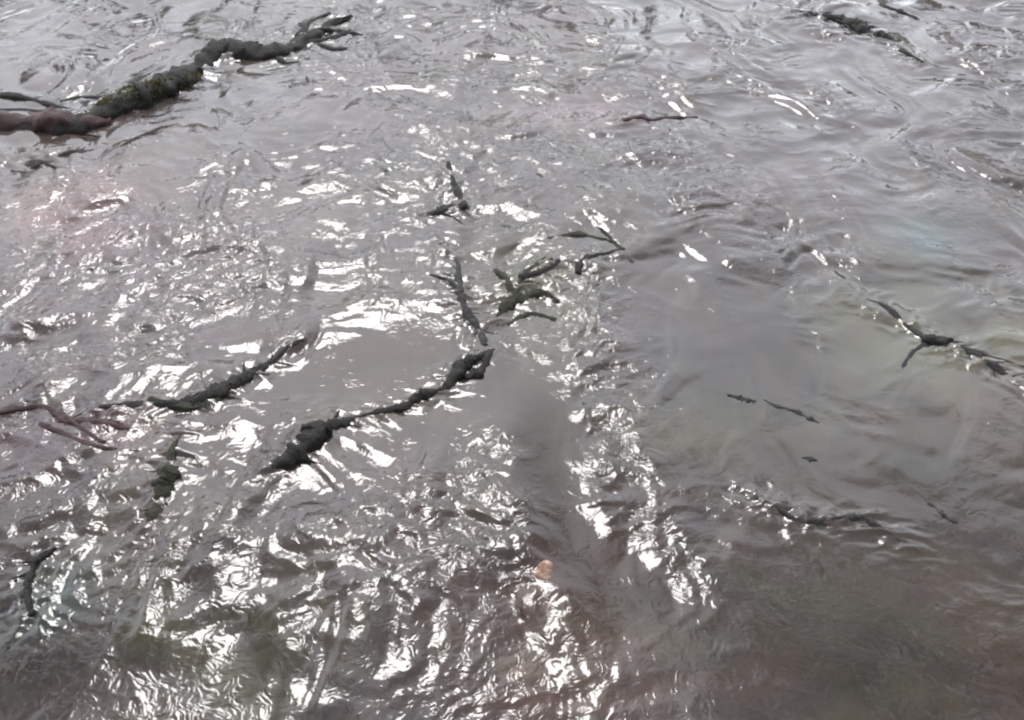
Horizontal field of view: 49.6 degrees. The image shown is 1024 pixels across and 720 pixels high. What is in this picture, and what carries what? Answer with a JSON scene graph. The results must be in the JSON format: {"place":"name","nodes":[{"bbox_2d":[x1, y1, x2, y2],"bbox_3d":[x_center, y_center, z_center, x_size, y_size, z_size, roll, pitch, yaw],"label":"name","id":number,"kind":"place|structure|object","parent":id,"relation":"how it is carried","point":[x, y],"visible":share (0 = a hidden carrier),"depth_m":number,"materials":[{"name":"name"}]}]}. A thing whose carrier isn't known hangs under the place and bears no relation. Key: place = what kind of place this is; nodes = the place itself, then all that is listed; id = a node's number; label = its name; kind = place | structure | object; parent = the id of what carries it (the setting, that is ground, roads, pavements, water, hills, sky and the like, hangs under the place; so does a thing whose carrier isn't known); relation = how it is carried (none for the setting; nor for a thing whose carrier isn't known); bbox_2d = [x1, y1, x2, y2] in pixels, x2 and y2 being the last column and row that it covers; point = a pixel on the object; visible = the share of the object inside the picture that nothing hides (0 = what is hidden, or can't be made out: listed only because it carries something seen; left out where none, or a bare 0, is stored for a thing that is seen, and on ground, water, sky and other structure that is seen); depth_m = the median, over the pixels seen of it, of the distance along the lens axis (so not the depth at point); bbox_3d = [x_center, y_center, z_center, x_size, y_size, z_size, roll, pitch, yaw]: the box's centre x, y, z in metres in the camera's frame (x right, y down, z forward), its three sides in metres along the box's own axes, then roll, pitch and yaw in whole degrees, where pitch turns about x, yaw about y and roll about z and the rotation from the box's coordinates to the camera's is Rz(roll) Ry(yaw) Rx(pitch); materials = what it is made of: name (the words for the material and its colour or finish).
{"place":"outdoors","nodes":[
{"label":"outdoors","id":0,"kind":"place"},
{"bbox_2d":[0,0,1023,719],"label":"water","id":1,"kind":"structure","parent":0,"point":[786,202],"depth_m":2.28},
{"bbox_2d":[5,546,56,615],"bbox_3d":[-0.815,0.370,1.859,0.074,0.018,0.147,0,41,0],"label":"dark stick","id":2,"kind":"object","parent":1,"relation":"on","point":[29,576],"visible":1,"depth_m":1.86,"materials":[{"name":"brown wood"}]},
{"bbox_2d":[0,147,97,187],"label":"dark stick","id":3,"kind":"object","parent":1,"relation":"in","point":[33,163],"visible":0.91,"depth_m":2.89,"materials":[{"name":"grey wood"}]},
{"bbox_2d":[0,404,138,451],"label":"red twig","id":4,"kind":"object","parent":1,"relation":"on","point":[61,416],"visible":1,"depth_m":2.13,"materials":[{"name":"brown wood"}]},
{"bbox_2d":[141,434,181,521],"bbox_3d":[-0.635,0.220,2.026,0.065,0.042,0.228,0,41,0],"label":"dark stick","id":5,"kind":"object","parent":1,"relation":"on","point":[162,484],"visible":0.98,"depth_m":2.00,"materials":[{"name":"brown wood"}]},
{"bbox_2d":[0,12,362,136],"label":"fallen branch","id":6,"kind":"object","parent":1,"relation":"on","point":[103,111],"visible":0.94,"depth_m":3.14,"materials":[{"name":"brown wood"}]},
{"bbox_2d":[98,338,303,410],"bbox_3d":[-0.595,0.059,2.208,0.426,0.034,0.120,-20,45,-22],"label":"driftwood stick","id":7,"kind":"object","parent":1,"relation":"on","point":[217,391],"visible":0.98,"depth_m":2.19,"materials":[{"name":"brown wood"}]},
{"bbox_2d":[270,348,494,468],"bbox_3d":[-0.241,0.084,2.170,0.541,0.057,0.110,-30,49,-30],"label":"driftwood stick","id":8,"kind":"object","parent":1,"relation":"on","point":[314,435],"visible":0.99,"depth_m":2.13,"materials":[{"name":"brown wood"}]},
{"bbox_2d":[416,161,476,225],"bbox_3d":[-0.132,-0.409,2.757,0.151,0.032,0.256,11,42,12],"label":"upright twig","id":9,"kind":"object","parent":1,"relation":"on","point":[462,204],"visible":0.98,"depth_m":2.71,"materials":[{"name":"grey wood"}]},
{"bbox_2d":[429,242,498,345],"bbox_3d":[-0.120,-0.144,2.457,0.080,0.036,0.380,-14,43,-15],"label":"upright twig","id":10,"kind":"object","parent":1,"relation":"on","point":[468,315],"visible":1,"depth_m":2.40,"materials":[{"name":"grey wood"}]},
{"bbox_2d":[535,560,553,580],"bbox_3d":[0.051,0.368,1.871,0.060,0.046,0.065,-26,47,-27],"label":"stone","id":11,"kind":"object","parent":1,"relation":"in","point":[545,568],"visible":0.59,"depth_m":1.86,"materials":[{"name":"stone"}]},
{"bbox_2d":[493,226,632,324],"bbox_3d":[0.097,-0.196,2.520,0.227,0.042,0.416,31,50,31],"label":"twig tangle","id":12,"kind":"object","parent":1,"relation":"on","point":[511,302],"visible":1,"depth_m":2.48,"materials":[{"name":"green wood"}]},
{"bbox_2d":[621,114,697,120],"bbox_3d":[0.405,-0.670,3.052,0.220,0.026,0.035,-8,42,-9],"label":"red twig","id":13,"kind":"object","parent":1,"relation":"on","point":[643,116],"visible":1,"depth_m":3.04,"materials":[{"name":"brown wood"}]},
{"bbox_2d":[727,394,755,402],"bbox_3d":[0.456,0.077,2.203,0.058,0.015,0.022,21,45,22],"label":"twig fragment","id":14,"kind":"object","parent":1,"relation":"on","point":[742,398],"visible":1,"depth_m":2.20,"materials":[{"name":"grey wood"}]},
{"bbox_2d":[764,400,819,422],"bbox_3d":[0.549,0.102,2.179,0.117,0.016,0.021,20,45,22],"label":"twig fragment","id":15,"kind":"object","parent":1,"relation":"on","point":[809,418],"visible":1,"depth_m":2.17,"materials":[{"name":"grey wood"}]},
{"bbox_2d":[802,456,817,461],"bbox_3d":[0.558,0.189,2.078,0.030,0.014,0.016,0,41,0],"label":"twig fragment","id":16,"kind":"object","parent":1,"relation":"on","point":[810,459],"visible":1,"depth_m":2.07,"materials":[{"name":"grey wood"}]},
{"bbox_2d":[756,497,900,541],"bbox_3d":[0.557,0.283,1.963,0.252,0.018,0.049,8,42,10],"label":"sunken twig","id":17,"kind":"object","parent":1,"relation":"in","point":[816,521],"visible":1,"depth_m":1.96,"materials":[{"name":"grey wood"}]},
{"bbox_2d":[791,3,922,62],"bbox_3d":[1.165,-1.059,3.520,0.299,0.066,0.487,-31,50,-31],"label":"dark stick","id":18,"kind":"object","parent":1,"relation":"on","point":[856,25],"visible":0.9,"depth_m":3.49,"materials":[{"name":"brown wood"}]},
{"bbox_2d":[927,502,957,523],"bbox_3d":[0.767,0.276,1.978,0.017,0.016,0.063,-26,47,-27],"label":"twig fragment","id":19,"kind":"object","parent":1,"relation":"on","point":[943,515],"visible":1,"depth_m":1.97,"materials":[{"name":"grey wood"}]},
{"bbox_2d":[866,298,1023,378],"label":"forked twig","id":20,"kind":"object","parent":1,"relation":"on","point":[930,339],"visible":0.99,"depth_m":2.32,"materials":[{"name":"grey wood"}]}
]}

